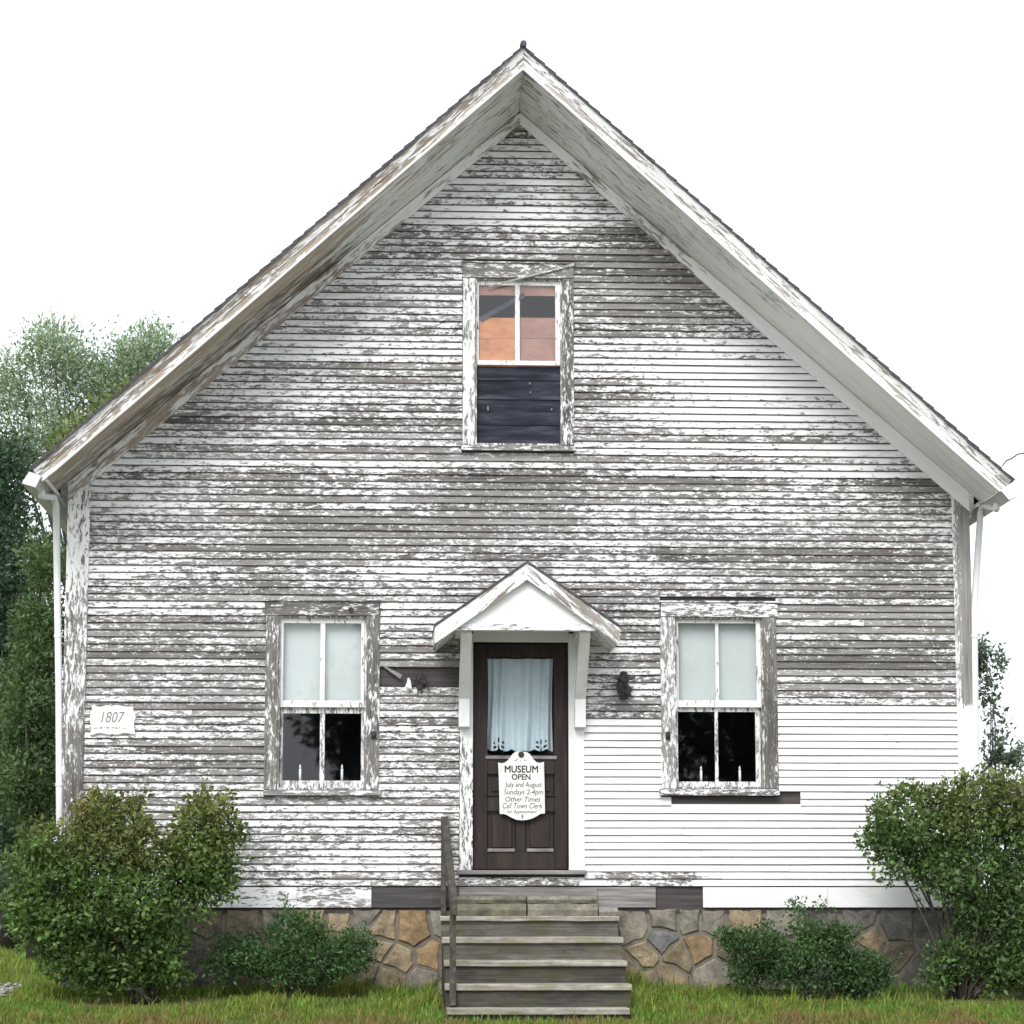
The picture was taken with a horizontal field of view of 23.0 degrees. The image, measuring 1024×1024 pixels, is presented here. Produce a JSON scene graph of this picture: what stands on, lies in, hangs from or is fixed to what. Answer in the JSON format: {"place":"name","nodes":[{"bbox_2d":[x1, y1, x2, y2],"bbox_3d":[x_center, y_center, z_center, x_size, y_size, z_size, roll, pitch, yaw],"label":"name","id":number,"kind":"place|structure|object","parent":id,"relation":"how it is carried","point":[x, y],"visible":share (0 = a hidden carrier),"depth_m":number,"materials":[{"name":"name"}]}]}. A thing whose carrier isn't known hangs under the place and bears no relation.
{"place":"outdoors","nodes":[
{"label":"outdoors","id":0,"kind":"place"},
{"bbox_2d":[0,982,36,996],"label":"gravel","id":1,"kind":"structure","parent":0,"point":[6,985],"depth_m":21.96,"materials":[{"name":"grey gravel"}]},
{"bbox_2d":[0,912,1023,1023],"bbox_3d":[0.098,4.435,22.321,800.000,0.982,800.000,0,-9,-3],"label":"ground","id":2,"kind":"structure","parent":0,"point":[104,1002],"depth_m":21.62,"materials":[{"name":"green plant"}]},
{"bbox_2d":[0,526,66,959],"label":"green tree","id":3,"kind":"object","parent":2,"relation":"on","point":[28,768],"visible":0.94,"depth_m":28.13,"materials":[{"name":"green plant"}]},
{"bbox_2d":[0,418,66,949],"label":"dark tree","id":4,"kind":"object","parent":2,"relation":"on","point":[13,462],"visible":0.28,"depth_m":32.23,"materials":[{"name":"green plant"}]},
{"bbox_2d":[39,377,129,453],"bbox_3d":[-5.492,1.941,33.581,1.805,7.637,1.538,0,-9,-3],"label":"yellow green tree","id":5,"kind":"object","parent":2,"relation":"on","point":[65,431],"visible":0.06,"depth_m":33.77,"materials":[{"name":"green plant"}]},
{"bbox_2d":[0,307,184,588],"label":"willow tree","id":6,"kind":"object","parent":2,"relation":"on","point":[141,355],"visible":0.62,"depth_m":36.81,"materials":[{"name":"green plant"}]},
{"bbox_2d":[0,776,257,1003],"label":"shrub","id":7,"kind":"object","parent":2,"relation":"on","point":[148,959],"visible":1,"depth_m":21.29,"materials":[{"name":"green plant"}]},
{"bbox_2d":[188,893,386,996],"bbox_3d":[-1.948,3.752,21.791,1.750,0.898,0.744,0,-9,-3],"label":"shrub","id":8,"kind":"object","parent":2,"relation":"on","point":[291,957],"visible":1,"depth_m":21.64,"materials":[{"name":"green plant"}]},
{"bbox_2d":[22,40,1018,993],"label":"clapboard house","id":9,"kind":"structure","parent":2,"relation":"on","point":[392,422],"depth_m":22.86,"materials":[{"name":"paint"}]},
{"bbox_2d":[90,705,135,734],"bbox_3d":[-3.566,1.859,22.488,0.409,0.270,0.021,0,-9,-3],"label":"date plaque","id":10,"kind":"object","parent":9,"relation":"attached to","point":[113,720],"visible":1,"depth_m":22.48,"materials":[{"name":"paint"}]},
{"bbox_2d":[299,765,300,780],"bbox_3d":[-1.908,2.368,22.669,0.064,0.193,0.064,0,-9,-3],"label":"window candle","id":11,"kind":"object","parent":9,"relation":"in","point":[299,772],"depth_m":22.66,"materials":[{"name":"white wax"}]},
{"bbox_2d":[283,623,360,700],"bbox_3d":[-1.719,1.385,22.816,0.727,0.826,0.023,0,-9,-3],"label":"roller shade","id":12,"kind":"object","parent":9,"relation":"attached to","point":[301,664],"visible":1,"depth_m":22.81,"materials":[{"name":"fabric"}]},
{"bbox_2d":[263,599,380,795],"bbox_3d":[-1.711,1.675,22.686,1.075,1.759,0.225,0,-9,-3],"label":"window","id":13,"kind":"structure","parent":9,"relation":"in","point":[365,613],"depth_m":22.66,"materials":[{"name":"paint"}]},
{"bbox_2d":[341,765,342,780],"bbox_3d":[-1.533,2.369,22.689,0.064,0.193,0.064,0,-9,-3],"label":"window candle","id":14,"kind":"object","parent":9,"relation":"in","point":[341,772],"depth_m":22.68,"materials":[{"name":"white wax"}]},
{"bbox_2d":[382,665,401,677],"bbox_3d":[-1.080,1.438,22.675,0.190,0.129,0.013,-1,-9,6],"label":"board splinter","id":15,"kind":"object","parent":9,"relation":"hanging from","point":[397,674],"visible":1,"depth_m":22.67,"materials":[{"name":"grey wood"}]},
{"bbox_2d":[405,672,429,693],"bbox_3d":[-0.849,1.535,22.668,0.231,0.218,0.065,0,-9,-3],"label":"rusty bracket","id":16,"kind":"object","parent":9,"relation":"attached to","point":[420,681],"visible":1,"depth_m":22.65,"materials":[{"name":"metal"}]},
{"bbox_2d":[461,261,575,450],"bbox_3d":[0.055,-1.426,23.250,1.058,1.779,0.225,0,-9,-3],"label":"window","id":17,"kind":"structure","parent":9,"relation":"in","point":[514,368],"depth_m":23.23,"materials":[{"name":"paint"}]},
{"bbox_2d":[487,659,552,751],"bbox_3d":[0.072,1.757,22.842,0.596,0.850,0.081,0,-9,-3],"label":"lace curtain","id":18,"kind":"object","parent":9,"relation":"hanging from","point":[519,705],"visible":1,"depth_m":22.84,"materials":[{"name":"white fabric"}]},
{"bbox_2d":[473,644,567,868],"bbox_3d":[0.075,2.199,22.712,0.848,2.028,0.059,0,-9,-3],"label":"door","id":19,"kind":"structure","parent":9,"relation":"in","point":[500,841],"depth_m":22.65,"materials":[{"name":"brown wood"}]},
{"bbox_2d":[498,751,544,820],"bbox_3d":[0.086,2.460,22.609,0.422,0.617,0.038,0,-9,-3],"label":"museum sign","id":20,"kind":"object","parent":19,"relation":"attached to","point":[521,787],"visible":1,"depth_m":22.61,"materials":[{"name":"paint"}]},
{"bbox_2d":[489,263,573,286],"bbox_3d":[0.180,-2.190,23.283,0.795,0.239,0.012,0,-9,-3],"label":"loose lath","id":21,"kind":"object","parent":9,"relation":"hanging from","point":[546,271],"visible":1,"depth_m":23.28,"materials":[{"name":"paint"}]},
{"bbox_2d":[610,671,634,699],"bbox_3d":[0.999,1.567,22.739,0.234,0.268,0.101,0,-9,-3],"label":"rusty bracket","id":22,"kind":"object","parent":9,"relation":"attached to","point":[623,688],"visible":1,"depth_m":22.71,"materials":[{"name":"metal"}]},
{"bbox_2d":[700,767,701,781],"bbox_3d":[1.717,2.398,22.852,0.064,0.190,0.064,0,-9,-3],"label":"window candle","id":23,"kind":"object","parent":9,"relation":"in","point":[700,774],"depth_m":22.84,"materials":[{"name":"white wax"}]},
{"bbox_2d":[678,623,755,700],"bbox_3d":[1.880,1.396,23.000,0.740,0.832,0.023,0,-9,-3],"label":"roller shade","id":24,"kind":"object","parent":9,"relation":"attached to","point":[737,658],"visible":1,"depth_m":23.00,"materials":[{"name":"fabric"}]},
{"bbox_2d":[659,600,779,795],"bbox_3d":[1.876,1.693,22.869,1.113,1.763,0.225,0,-9,-3],"label":"window","id":25,"kind":"structure","parent":9,"relation":"in","point":[763,614],"depth_m":22.85,"materials":[{"name":"paint"}]},
{"bbox_2d":[738,766,740,781],"bbox_3d":[2.070,2.400,22.870,0.064,0.190,0.064,0,-9,-3],"label":"window candle","id":26,"kind":"object","parent":9,"relation":"in","point":[739,770],"depth_m":22.86,"materials":[{"name":"white wax"}]},
{"bbox_2d":[1002,452,1023,465],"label":"utility wire","id":27,"kind":"object","parent":9,"relation":"attached to","point":[1012,457],"visible":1,"depth_m":22.01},
{"bbox_2d":[439,916,631,1019],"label":"front steps","id":28,"kind":"structure","parent":2,"relation":"on","point":[562,967],"depth_m":21.33,"materials":[{"name":"grey wood"}]},
{"bbox_2d":[441,816,456,1005],"bbox_3d":[-0.545,3.405,21.665,0.068,1.606,1.462,1,-9,-4],"label":"handrail","id":29,"kind":"object","parent":28,"relation":"on","point":[447,868],"visible":1,"depth_m":21.34,"materials":[{"name":"grey wood"}]},
{"bbox_2d":[456,896,617,915],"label":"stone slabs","id":30,"kind":"structure","parent":28,"relation":"on","point":[563,907],"depth_m":22.16,"materials":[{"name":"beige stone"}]},
{"bbox_2d":[710,894,907,999],"bbox_3d":[2.596,3.799,21.920,1.737,0.938,0.712,0,-9,-3],"label":"shrub","id":31,"kind":"object","parent":2,"relation":"on","point":[854,973],"visible":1,"depth_m":21.82,"materials":[{"name":"green plant"}]},
{"bbox_2d":[852,760,1023,999],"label":"shrub","id":32,"kind":"object","parent":2,"relation":"on","point":[969,960],"visible":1,"depth_m":21.77,"materials":[{"name":"green plant"}]},
{"bbox_2d":[978,631,1023,975],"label":"leafy sapling","id":33,"kind":"object","parent":2,"relation":"on","point":[998,755],"visible":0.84,"depth_m":25.93,"materials":[{"name":"green plant"}]},
{"bbox_2d":[980,921,1023,978],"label":"leafy bush","id":34,"kind":"object","parent":2,"relation":"on","point":[1004,944],"visible":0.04,"depth_m":24.64,"materials":[{"name":"green plant"}]},
{"bbox_2d":[0,0,1023,889],"label":"sky","id":35,"kind":"structure","parent":0,"point":[156,155],"materials":[{"name":"white"}]}
]}

